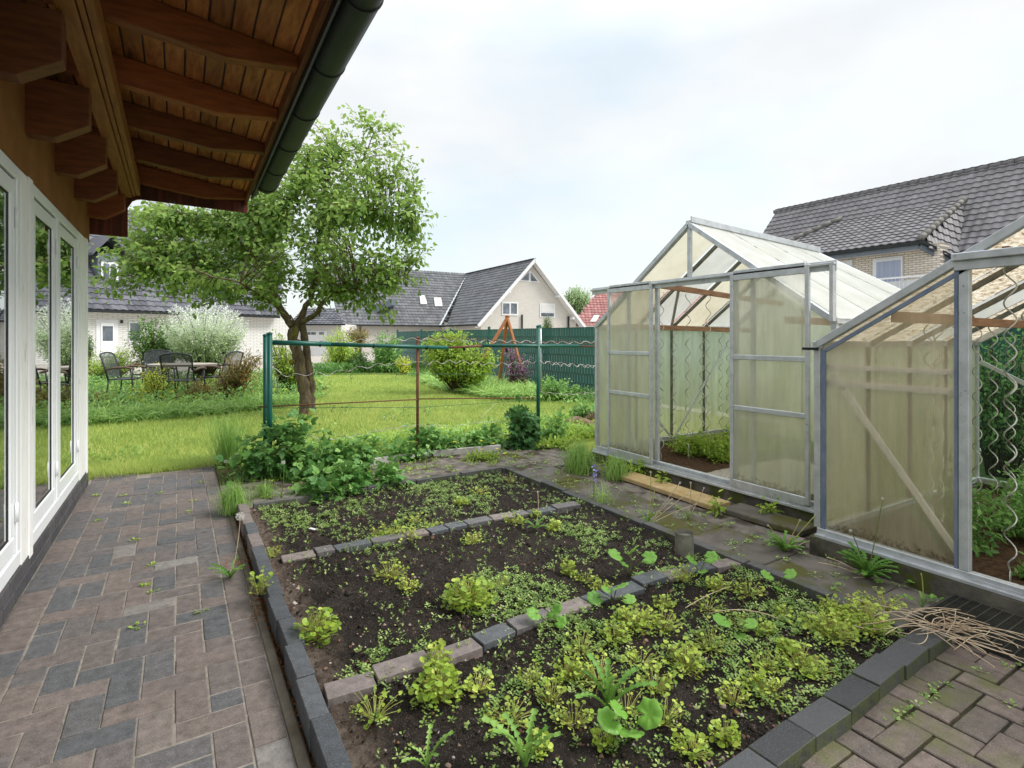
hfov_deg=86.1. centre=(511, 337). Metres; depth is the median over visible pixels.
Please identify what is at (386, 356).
tall green shrub
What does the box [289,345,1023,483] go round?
ground
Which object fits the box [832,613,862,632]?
lettuce clump
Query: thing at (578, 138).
sky
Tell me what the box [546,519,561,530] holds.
lettuce clump
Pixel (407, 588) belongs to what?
lettuce clump
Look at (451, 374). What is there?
forsythia
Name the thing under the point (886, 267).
window
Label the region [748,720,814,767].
edging block
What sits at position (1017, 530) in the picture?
greenhouse weeds
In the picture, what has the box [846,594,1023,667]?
dry stalks
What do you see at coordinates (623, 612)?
lettuce clump
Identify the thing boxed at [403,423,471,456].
raspberry plant
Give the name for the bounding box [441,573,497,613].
lettuce clump
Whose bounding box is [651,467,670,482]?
lime weed
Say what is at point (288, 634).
edging block
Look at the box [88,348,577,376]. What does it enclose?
driveway
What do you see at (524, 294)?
house
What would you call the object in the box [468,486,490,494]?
lettuce clump
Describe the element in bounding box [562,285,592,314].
poplar
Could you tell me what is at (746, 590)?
lettuce clump
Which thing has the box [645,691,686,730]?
lettuce clump
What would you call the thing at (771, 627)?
lettuce clump
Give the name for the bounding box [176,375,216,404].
rose
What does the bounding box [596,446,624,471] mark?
lime weed
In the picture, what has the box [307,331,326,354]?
garage door
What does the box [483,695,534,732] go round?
lettuce clump
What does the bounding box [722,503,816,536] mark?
stone step
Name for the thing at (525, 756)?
dandelion
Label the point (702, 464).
greenhouse soil
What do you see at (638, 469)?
lime weed
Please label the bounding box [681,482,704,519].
dandelion
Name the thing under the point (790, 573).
mallow plant
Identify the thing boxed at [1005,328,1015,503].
spiral stake
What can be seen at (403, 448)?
raspberry plant
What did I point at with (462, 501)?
lettuce clump
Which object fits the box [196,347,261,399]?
bronze rose
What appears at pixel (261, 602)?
leaf litter
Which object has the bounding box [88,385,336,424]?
rank grass
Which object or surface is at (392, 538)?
divider brick
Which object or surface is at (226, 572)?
dandelion
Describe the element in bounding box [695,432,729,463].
greenhouse weeds
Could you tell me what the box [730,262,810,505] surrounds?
sliding door
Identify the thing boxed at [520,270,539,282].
window
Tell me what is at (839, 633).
lettuce clump
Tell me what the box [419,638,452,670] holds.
lettuce clump
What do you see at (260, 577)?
lettuce clump
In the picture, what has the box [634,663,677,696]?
lettuce clump
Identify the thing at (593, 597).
mallow plant
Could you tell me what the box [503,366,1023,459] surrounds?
road verge
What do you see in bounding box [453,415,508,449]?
raspberry plant
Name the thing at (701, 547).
edging stone
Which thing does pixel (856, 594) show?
lettuce clump
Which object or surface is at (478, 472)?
edging stone
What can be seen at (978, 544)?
greenhouse weeds
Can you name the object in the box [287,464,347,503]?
raspberry plant
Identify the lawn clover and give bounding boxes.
[88,373,560,461]
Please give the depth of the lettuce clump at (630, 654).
2.01 m
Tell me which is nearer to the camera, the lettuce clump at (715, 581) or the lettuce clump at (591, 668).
the lettuce clump at (591, 668)
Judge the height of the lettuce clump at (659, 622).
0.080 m
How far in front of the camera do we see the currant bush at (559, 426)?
6.46 m
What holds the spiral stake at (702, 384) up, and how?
on the greenhouse soil at (702, 464)
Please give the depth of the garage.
38.00 m
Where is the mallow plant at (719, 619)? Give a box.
[713,613,757,639]
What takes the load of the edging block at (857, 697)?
on the soil front
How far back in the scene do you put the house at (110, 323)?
25.00 m
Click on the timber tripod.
(506, 324)
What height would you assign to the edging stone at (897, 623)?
0.130 m
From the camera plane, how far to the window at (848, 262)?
22.10 m
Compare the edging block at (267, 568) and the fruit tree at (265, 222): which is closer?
the edging block at (267, 568)
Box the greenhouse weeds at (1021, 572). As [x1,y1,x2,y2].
[1010,551,1023,578]
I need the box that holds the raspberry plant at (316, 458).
[284,429,349,482]
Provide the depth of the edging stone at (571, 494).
3.95 m
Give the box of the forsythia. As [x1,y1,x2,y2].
[419,327,500,393]
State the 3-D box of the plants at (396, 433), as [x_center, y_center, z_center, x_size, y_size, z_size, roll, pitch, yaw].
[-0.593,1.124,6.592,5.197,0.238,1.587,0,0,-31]
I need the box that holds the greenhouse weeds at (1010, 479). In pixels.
[990,461,1023,509]
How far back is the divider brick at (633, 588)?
2.52 m
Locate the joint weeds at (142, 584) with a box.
[92,480,207,629]
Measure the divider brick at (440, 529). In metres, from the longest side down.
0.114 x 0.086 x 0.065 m
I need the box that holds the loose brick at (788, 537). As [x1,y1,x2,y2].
[774,534,805,552]
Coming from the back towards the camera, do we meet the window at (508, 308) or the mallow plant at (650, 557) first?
the window at (508, 308)
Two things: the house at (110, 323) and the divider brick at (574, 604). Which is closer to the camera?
the divider brick at (574, 604)
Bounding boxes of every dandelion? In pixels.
[208,512,245,578]
[276,460,290,497]
[401,722,453,767]
[479,708,562,767]
[524,491,548,528]
[574,652,658,707]
[638,472,696,522]
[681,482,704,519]
[767,516,814,550]
[818,497,899,578]
[905,573,933,607]
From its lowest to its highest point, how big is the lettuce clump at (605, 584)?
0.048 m
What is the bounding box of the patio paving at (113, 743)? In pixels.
[0,465,294,767]
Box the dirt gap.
[234,515,314,767]
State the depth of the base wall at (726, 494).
4.22 m
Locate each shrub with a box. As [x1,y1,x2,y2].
[88,343,142,384]
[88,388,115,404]
[124,312,189,376]
[260,329,296,393]
[321,323,359,366]
[341,324,370,354]
[342,350,371,372]
[370,330,403,373]
[394,355,413,374]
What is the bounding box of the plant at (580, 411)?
[567,397,594,417]
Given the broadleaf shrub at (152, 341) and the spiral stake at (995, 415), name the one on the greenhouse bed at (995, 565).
the spiral stake at (995, 415)
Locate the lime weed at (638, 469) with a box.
[625,459,648,474]
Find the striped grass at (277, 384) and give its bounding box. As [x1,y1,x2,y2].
[260,375,281,391]
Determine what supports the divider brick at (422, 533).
on the soil at (361, 755)
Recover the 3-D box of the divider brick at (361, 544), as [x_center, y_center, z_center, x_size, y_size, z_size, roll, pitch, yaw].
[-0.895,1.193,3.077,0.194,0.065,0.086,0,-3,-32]
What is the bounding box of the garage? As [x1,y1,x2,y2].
[291,308,359,354]
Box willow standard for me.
[158,303,248,382]
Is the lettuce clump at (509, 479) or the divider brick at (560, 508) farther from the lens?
the lettuce clump at (509, 479)
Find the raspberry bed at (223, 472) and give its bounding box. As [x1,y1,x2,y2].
[214,443,511,483]
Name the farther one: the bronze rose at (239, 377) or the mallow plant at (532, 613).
the bronze rose at (239, 377)
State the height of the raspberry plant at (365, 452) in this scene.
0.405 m
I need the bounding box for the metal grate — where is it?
[909,593,1023,667]
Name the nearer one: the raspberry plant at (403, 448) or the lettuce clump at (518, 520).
the lettuce clump at (518, 520)
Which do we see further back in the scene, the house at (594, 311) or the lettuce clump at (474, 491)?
the house at (594, 311)
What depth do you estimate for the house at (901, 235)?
21.61 m
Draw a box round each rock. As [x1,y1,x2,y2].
[566,416,585,424]
[582,419,594,427]
[585,411,594,419]
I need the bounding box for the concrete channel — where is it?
[228,515,312,767]
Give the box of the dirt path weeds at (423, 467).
[253,448,551,500]
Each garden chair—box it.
[99,352,146,395]
[131,350,171,384]
[159,353,206,399]
[200,351,243,387]
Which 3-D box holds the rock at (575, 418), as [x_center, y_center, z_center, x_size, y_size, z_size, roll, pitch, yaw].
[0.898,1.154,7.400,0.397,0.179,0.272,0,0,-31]
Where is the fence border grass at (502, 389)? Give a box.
[412,371,570,400]
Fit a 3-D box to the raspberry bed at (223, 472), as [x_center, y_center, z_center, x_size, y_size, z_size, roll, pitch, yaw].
[-1.188,1.219,5.797,3.407,0.019,0.860,0,0,-31]
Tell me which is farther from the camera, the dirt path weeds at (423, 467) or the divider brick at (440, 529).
the dirt path weeds at (423, 467)
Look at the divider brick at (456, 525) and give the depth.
3.38 m
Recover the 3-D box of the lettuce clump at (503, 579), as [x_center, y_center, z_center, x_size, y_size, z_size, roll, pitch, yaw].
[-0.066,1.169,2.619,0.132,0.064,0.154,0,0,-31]
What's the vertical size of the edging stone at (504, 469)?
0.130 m
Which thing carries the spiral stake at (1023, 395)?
on the greenhouse bed at (995, 565)
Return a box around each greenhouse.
[590,216,974,513]
[802,216,1023,601]
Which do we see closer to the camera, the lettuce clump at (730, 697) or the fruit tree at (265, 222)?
the lettuce clump at (730, 697)
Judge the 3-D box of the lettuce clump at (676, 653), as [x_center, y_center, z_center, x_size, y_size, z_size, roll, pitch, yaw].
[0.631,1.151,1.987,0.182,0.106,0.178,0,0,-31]
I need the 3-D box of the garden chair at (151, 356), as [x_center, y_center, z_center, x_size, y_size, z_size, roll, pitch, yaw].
[-7.909,0.762,12.043,0.628,0.963,0.632,0,0,-9]
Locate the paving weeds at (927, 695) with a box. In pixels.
[883,660,1023,722]
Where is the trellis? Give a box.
[259,325,594,476]
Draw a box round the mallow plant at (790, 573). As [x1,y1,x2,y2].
[761,569,796,590]
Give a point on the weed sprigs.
(733, 665)
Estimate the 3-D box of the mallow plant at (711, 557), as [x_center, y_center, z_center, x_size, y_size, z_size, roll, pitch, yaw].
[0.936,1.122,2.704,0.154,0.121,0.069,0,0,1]
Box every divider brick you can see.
[281,550,315,563]
[314,545,334,556]
[323,671,376,708]
[333,539,371,552]
[370,532,406,546]
[372,650,431,683]
[403,528,428,540]
[426,525,448,535]
[426,638,482,664]
[443,521,466,530]
[462,516,492,526]
[472,622,515,651]
[488,512,516,521]
[506,608,552,634]
[512,510,529,517]
[526,506,555,517]
[545,597,591,616]
[551,501,580,513]
[580,590,610,607]
[601,581,644,599]
[631,570,667,588]
[661,568,685,581]
[677,561,714,575]
[710,558,740,573]
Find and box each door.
[101,323,113,352]
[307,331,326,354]
[607,281,652,463]
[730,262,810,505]
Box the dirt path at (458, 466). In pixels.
[234,448,566,507]
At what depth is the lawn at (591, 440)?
6.44 m
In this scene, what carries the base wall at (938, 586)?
on the ground at (982, 471)
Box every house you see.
[0,0,383,628]
[88,210,294,365]
[328,258,585,352]
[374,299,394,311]
[577,290,708,344]
[709,156,1023,319]
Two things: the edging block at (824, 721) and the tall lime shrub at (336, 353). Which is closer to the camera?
the edging block at (824, 721)
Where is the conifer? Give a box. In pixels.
[541,315,553,336]
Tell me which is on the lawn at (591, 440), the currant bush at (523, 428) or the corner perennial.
the corner perennial
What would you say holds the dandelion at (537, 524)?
on the soil at (361, 755)
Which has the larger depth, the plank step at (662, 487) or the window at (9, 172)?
the plank step at (662, 487)
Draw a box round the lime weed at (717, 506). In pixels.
[705,489,731,516]
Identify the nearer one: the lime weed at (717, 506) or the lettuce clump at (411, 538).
the lettuce clump at (411, 538)
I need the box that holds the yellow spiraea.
[128,362,177,403]
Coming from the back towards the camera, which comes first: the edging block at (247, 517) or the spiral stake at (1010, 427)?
the edging block at (247, 517)
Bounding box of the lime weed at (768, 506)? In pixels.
[755,494,782,513]
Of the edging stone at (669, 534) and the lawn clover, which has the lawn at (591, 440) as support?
the lawn clover
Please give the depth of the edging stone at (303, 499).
3.91 m
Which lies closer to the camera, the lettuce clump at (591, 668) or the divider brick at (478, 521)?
the lettuce clump at (591, 668)
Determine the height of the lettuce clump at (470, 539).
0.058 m
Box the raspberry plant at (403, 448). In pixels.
[379,435,433,462]
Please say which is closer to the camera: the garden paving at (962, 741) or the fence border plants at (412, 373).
the garden paving at (962, 741)
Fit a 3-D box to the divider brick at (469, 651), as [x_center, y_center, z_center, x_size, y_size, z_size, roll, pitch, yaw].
[-0.214,1.197,2.040,0.194,0.065,0.086,0,-2,-34]
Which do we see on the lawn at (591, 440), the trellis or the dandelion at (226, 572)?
the trellis
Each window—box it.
[0,149,19,591]
[33,184,78,544]
[502,302,517,315]
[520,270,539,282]
[540,303,554,317]
[840,260,852,275]
[873,255,902,281]
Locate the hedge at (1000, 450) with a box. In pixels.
[980,328,1023,477]
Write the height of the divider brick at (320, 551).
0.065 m
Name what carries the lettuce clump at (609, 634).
on the soil at (361, 755)
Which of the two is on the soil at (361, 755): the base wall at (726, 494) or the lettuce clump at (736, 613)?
the lettuce clump at (736, 613)
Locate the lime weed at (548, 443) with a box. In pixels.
[535,433,584,449]
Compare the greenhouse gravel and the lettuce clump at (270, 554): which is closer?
the lettuce clump at (270, 554)
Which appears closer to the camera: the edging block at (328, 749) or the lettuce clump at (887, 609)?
the edging block at (328, 749)
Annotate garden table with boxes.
[147,363,217,392]
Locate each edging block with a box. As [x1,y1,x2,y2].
[237,503,250,522]
[240,512,253,540]
[244,522,258,546]
[247,533,263,559]
[251,545,268,575]
[256,559,274,597]
[263,575,283,612]
[268,595,290,643]
[278,617,304,664]
[285,642,314,704]
[296,675,328,750]
[311,713,349,767]
[334,761,352,767]
[719,748,776,767]
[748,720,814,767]
[787,697,850,751]
[822,674,878,725]
[851,653,903,699]
[880,637,927,679]
[903,623,951,662]
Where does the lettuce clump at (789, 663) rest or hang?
on the soil at (361, 755)
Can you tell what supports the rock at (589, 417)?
on the lawn at (591, 440)
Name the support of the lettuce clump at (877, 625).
on the soil at (361, 755)
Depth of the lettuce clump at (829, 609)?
2.32 m
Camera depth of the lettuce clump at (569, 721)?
1.68 m
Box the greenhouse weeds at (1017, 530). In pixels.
[972,480,1023,539]
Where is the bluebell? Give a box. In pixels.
[591,464,598,499]
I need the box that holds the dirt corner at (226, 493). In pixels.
[220,482,236,515]
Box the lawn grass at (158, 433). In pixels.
[88,371,594,477]
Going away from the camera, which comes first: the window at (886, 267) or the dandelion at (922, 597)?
the dandelion at (922, 597)
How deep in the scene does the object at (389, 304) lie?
43.50 m
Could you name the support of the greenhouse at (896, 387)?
on the base wall at (938, 586)
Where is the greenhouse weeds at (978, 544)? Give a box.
[972,475,1012,556]
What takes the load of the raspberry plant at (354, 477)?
on the lawn at (591, 440)
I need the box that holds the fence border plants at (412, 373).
[393,367,594,403]
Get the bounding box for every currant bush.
[502,394,544,450]
[540,406,570,441]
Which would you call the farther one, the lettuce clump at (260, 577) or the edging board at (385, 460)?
the edging board at (385, 460)
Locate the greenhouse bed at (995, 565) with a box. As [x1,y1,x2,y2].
[972,490,1023,585]
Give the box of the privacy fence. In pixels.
[396,317,1023,444]
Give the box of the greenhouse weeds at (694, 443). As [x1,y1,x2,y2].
[665,425,724,457]
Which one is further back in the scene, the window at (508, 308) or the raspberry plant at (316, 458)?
the window at (508, 308)
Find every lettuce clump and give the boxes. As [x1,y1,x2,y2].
[245,565,272,595]
[265,545,281,557]
[293,606,341,647]
[349,685,402,730]
[370,527,381,536]
[372,557,408,585]
[379,520,406,535]
[395,573,420,593]
[397,525,421,542]
[403,512,426,524]
[408,660,463,710]
[418,519,442,529]
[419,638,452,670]
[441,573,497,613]
[453,496,468,504]
[460,531,483,544]
[460,667,495,701]
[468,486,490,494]
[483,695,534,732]
[485,573,513,591]
[502,475,516,482]
[504,512,528,525]
[517,658,545,691]
[521,727,552,759]
[529,508,540,516]
[535,677,568,711]
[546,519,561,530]
[550,699,594,735]
[552,651,585,686]
[560,557,575,575]
[560,626,605,661]
[569,651,623,692]
[570,569,598,583]
[588,579,613,590]
[590,724,618,752]
[597,616,632,646]
[602,680,644,726]
[610,603,657,634]
[620,646,661,671]
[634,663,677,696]
[640,607,683,638]
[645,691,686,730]
[652,594,676,609]
[660,636,711,680]
[671,729,713,767]
[672,563,696,584]
[686,594,725,617]
[686,626,736,658]
[703,573,731,593]
[708,715,740,749]
[714,678,752,711]
[727,578,766,598]
[727,609,766,635]
[736,658,774,690]
[745,671,792,706]
[749,648,785,676]
[755,618,775,636]
[772,602,793,618]
[775,635,799,655]
[775,640,826,679]
[788,611,840,640]
[797,653,837,680]
[802,608,860,649]
[813,593,843,612]
[827,602,852,620]
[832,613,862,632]
[838,596,891,631]
[844,591,869,606]
[844,607,895,640]
[857,586,909,614]
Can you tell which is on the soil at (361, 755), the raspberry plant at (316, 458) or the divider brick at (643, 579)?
the divider brick at (643, 579)
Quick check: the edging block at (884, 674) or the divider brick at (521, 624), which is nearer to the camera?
the edging block at (884, 674)
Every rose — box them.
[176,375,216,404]
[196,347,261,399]
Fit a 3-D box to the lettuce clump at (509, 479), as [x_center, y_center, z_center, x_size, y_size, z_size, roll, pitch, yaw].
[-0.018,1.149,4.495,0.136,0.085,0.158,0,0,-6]
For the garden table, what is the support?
on the flower bed soil at (182, 397)
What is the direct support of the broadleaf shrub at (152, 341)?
on the flower bed soil at (182, 397)
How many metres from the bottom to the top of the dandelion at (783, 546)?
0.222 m
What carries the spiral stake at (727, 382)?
on the greenhouse soil at (702, 464)
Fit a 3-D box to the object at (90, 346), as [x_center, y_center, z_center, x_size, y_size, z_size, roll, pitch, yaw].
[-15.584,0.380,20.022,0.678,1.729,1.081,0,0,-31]
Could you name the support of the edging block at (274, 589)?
on the ground at (982, 471)
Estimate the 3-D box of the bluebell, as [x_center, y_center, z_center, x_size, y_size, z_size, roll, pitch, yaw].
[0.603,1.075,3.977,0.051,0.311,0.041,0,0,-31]
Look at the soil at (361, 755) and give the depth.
2.27 m
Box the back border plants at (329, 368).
[312,360,426,373]
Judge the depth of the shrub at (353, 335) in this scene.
29.76 m
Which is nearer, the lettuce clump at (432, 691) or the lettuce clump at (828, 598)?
the lettuce clump at (432, 691)
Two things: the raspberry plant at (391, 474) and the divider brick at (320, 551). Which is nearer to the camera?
the divider brick at (320, 551)
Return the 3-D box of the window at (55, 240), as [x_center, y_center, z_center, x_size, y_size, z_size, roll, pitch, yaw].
[-2.917,0.143,3.487,0.079,1.893,1.590,0,0,-31]
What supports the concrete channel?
on the ground at (982, 471)
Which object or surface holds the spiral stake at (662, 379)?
on the greenhouse soil at (702, 464)
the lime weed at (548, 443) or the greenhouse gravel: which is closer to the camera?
the greenhouse gravel
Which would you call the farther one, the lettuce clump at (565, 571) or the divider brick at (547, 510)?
the divider brick at (547, 510)
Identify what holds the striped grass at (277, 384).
on the flower bed soil at (182, 397)
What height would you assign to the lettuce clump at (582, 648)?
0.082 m
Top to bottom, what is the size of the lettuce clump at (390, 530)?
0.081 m
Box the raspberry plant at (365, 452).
[321,431,389,470]
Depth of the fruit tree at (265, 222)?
8.31 m
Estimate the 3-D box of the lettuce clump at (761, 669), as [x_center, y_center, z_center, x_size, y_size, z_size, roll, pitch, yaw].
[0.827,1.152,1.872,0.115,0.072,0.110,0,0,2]
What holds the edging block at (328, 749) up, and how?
on the ground at (982, 471)
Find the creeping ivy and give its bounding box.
[874,579,945,601]
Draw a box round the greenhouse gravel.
[708,468,729,478]
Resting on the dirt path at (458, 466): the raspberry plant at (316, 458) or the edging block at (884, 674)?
the raspberry plant at (316, 458)
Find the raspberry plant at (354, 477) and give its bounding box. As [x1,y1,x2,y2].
[333,447,374,498]
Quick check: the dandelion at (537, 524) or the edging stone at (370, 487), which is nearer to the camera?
the dandelion at (537, 524)
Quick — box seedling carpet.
[258,470,906,767]
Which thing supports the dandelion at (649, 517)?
on the garden path at (755, 549)
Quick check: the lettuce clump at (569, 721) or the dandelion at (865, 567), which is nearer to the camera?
the lettuce clump at (569, 721)
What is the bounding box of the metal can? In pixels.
[674,529,693,557]
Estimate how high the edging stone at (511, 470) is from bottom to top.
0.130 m
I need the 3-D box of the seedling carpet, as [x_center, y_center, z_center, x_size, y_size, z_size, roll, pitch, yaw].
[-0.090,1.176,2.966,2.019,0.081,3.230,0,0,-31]
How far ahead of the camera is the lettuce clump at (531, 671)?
1.89 m
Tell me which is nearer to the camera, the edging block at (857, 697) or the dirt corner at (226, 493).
the edging block at (857, 697)
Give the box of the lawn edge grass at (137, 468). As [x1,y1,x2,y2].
[88,452,220,478]
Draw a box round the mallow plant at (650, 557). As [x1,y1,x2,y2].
[608,545,656,576]
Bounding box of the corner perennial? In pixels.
[542,374,592,402]
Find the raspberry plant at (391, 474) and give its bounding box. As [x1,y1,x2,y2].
[362,451,415,489]
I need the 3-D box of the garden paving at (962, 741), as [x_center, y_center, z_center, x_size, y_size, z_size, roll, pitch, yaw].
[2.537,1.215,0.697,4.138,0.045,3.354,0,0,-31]
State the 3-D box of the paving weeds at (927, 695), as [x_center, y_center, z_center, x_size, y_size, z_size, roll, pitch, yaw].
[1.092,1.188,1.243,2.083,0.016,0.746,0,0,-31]
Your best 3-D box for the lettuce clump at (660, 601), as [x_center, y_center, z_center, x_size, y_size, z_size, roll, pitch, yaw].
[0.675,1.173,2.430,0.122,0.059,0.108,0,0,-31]
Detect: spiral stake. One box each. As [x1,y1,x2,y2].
[660,292,663,460]
[672,330,676,450]
[685,295,690,449]
[699,331,703,429]
[705,296,710,459]
[719,332,723,431]
[726,333,729,435]
[972,326,982,532]
[988,327,997,518]
[1003,267,1017,581]
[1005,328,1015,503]
[1021,312,1023,493]
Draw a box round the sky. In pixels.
[128,0,1023,319]
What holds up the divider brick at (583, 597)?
on the soil at (361, 755)
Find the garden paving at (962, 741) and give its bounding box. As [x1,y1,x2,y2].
[801,639,1023,767]
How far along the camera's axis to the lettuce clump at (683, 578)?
2.65 m
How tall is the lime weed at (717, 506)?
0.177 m
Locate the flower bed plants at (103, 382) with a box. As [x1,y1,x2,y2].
[88,365,331,414]
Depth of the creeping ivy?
2.54 m
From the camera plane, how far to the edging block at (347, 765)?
1.47 m
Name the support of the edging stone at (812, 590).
on the ground at (982, 471)
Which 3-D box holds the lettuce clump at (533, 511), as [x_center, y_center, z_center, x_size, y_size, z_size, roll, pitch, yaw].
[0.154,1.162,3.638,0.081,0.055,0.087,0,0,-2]
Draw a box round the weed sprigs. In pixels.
[261,471,917,767]
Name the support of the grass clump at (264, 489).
on the dirt path at (458, 466)
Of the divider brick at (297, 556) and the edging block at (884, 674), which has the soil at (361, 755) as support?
the divider brick at (297, 556)
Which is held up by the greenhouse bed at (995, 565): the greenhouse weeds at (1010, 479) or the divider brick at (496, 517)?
the greenhouse weeds at (1010, 479)
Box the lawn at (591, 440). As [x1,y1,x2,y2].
[88,376,715,515]
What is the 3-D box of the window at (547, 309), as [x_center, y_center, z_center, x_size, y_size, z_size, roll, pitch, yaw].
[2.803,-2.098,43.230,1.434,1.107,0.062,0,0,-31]
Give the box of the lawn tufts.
[88,372,580,468]
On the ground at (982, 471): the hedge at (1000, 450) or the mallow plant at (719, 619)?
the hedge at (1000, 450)
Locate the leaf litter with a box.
[222,517,315,767]
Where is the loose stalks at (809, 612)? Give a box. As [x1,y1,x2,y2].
[685,586,954,647]
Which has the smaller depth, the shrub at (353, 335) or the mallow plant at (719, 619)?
the mallow plant at (719, 619)
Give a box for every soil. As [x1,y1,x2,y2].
[88,376,326,408]
[249,471,914,767]
[660,437,729,472]
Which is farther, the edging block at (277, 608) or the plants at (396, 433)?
the plants at (396, 433)
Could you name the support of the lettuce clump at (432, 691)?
on the soil at (361, 755)
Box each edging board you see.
[370,450,432,465]
[433,444,500,456]
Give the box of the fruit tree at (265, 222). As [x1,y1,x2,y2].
[88,103,446,414]
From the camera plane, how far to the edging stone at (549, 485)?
4.27 m
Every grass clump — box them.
[183,404,262,467]
[206,477,255,515]
[246,478,281,499]
[553,436,603,475]
[585,481,621,504]
[592,451,637,481]
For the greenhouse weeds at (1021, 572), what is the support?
on the greenhouse bed at (995, 565)
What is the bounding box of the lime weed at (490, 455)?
[459,448,501,462]
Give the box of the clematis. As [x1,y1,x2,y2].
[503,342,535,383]
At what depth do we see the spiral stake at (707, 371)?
5.26 m
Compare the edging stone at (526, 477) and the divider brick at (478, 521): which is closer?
the divider brick at (478, 521)
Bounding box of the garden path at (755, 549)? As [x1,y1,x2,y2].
[470,449,936,628]
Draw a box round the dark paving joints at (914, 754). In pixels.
[835,643,1023,767]
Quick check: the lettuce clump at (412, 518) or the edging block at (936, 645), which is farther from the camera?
the lettuce clump at (412, 518)
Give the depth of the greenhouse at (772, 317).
4.68 m
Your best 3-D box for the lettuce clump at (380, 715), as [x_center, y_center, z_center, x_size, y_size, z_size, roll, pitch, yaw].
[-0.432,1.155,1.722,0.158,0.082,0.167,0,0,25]
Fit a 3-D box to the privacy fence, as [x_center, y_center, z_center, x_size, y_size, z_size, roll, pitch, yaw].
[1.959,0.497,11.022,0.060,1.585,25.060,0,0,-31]
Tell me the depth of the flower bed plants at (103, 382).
10.23 m
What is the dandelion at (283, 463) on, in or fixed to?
on the dirt path at (458, 466)
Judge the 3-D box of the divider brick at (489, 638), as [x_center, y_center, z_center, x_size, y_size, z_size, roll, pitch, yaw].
[-0.072,1.194,2.155,0.154,0.065,0.086,0,1,-38]
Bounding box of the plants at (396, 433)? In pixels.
[221,411,594,470]
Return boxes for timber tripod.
[480,315,526,383]
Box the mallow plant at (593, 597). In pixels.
[587,582,635,604]
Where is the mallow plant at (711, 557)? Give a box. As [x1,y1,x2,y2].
[686,551,717,574]
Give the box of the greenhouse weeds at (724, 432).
[716,424,729,447]
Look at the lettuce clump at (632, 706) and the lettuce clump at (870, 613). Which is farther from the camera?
the lettuce clump at (870, 613)
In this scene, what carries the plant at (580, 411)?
on the lawn at (591, 440)
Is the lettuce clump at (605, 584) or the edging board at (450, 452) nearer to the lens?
the lettuce clump at (605, 584)
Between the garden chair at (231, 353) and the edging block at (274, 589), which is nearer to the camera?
the edging block at (274, 589)
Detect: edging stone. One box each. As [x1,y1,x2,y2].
[253,494,310,508]
[314,487,366,499]
[366,479,415,490]
[415,473,460,484]
[459,466,501,477]
[502,466,510,472]
[506,467,517,473]
[513,470,544,485]
[541,481,568,492]
[562,490,603,509]
[599,504,647,527]
[643,521,674,540]
[694,538,749,567]
[746,561,834,603]
[828,596,908,633]
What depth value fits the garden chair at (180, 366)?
10.04 m
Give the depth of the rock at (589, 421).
7.14 m
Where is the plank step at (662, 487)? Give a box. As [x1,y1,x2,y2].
[617,472,730,509]
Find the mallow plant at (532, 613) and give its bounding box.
[526,603,566,627]
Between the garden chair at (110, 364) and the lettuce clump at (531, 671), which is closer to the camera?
the lettuce clump at (531, 671)
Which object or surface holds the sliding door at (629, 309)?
in the greenhouse at (772, 317)
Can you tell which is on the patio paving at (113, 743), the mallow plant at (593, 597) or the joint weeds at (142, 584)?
the joint weeds at (142, 584)
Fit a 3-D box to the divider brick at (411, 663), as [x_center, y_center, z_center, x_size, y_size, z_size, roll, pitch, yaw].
[-0.390,1.188,1.941,0.194,0.065,0.086,0,3,-30]
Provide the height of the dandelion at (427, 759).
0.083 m
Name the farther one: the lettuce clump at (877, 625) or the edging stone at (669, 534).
the edging stone at (669, 534)
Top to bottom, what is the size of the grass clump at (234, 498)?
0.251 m
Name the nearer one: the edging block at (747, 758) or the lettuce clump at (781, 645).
the edging block at (747, 758)
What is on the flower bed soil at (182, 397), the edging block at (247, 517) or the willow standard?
the willow standard
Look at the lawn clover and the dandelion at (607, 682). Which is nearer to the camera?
the dandelion at (607, 682)
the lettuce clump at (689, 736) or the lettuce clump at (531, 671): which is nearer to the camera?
the lettuce clump at (689, 736)
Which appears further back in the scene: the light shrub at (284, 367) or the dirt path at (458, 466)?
the light shrub at (284, 367)
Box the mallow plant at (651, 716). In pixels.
[597,697,662,742]
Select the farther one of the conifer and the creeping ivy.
the conifer
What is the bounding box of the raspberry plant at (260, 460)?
[214,408,319,487]
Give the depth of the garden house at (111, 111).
3.05 m
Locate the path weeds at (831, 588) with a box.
[483,452,936,610]
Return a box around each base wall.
[593,432,980,522]
[810,483,1023,615]

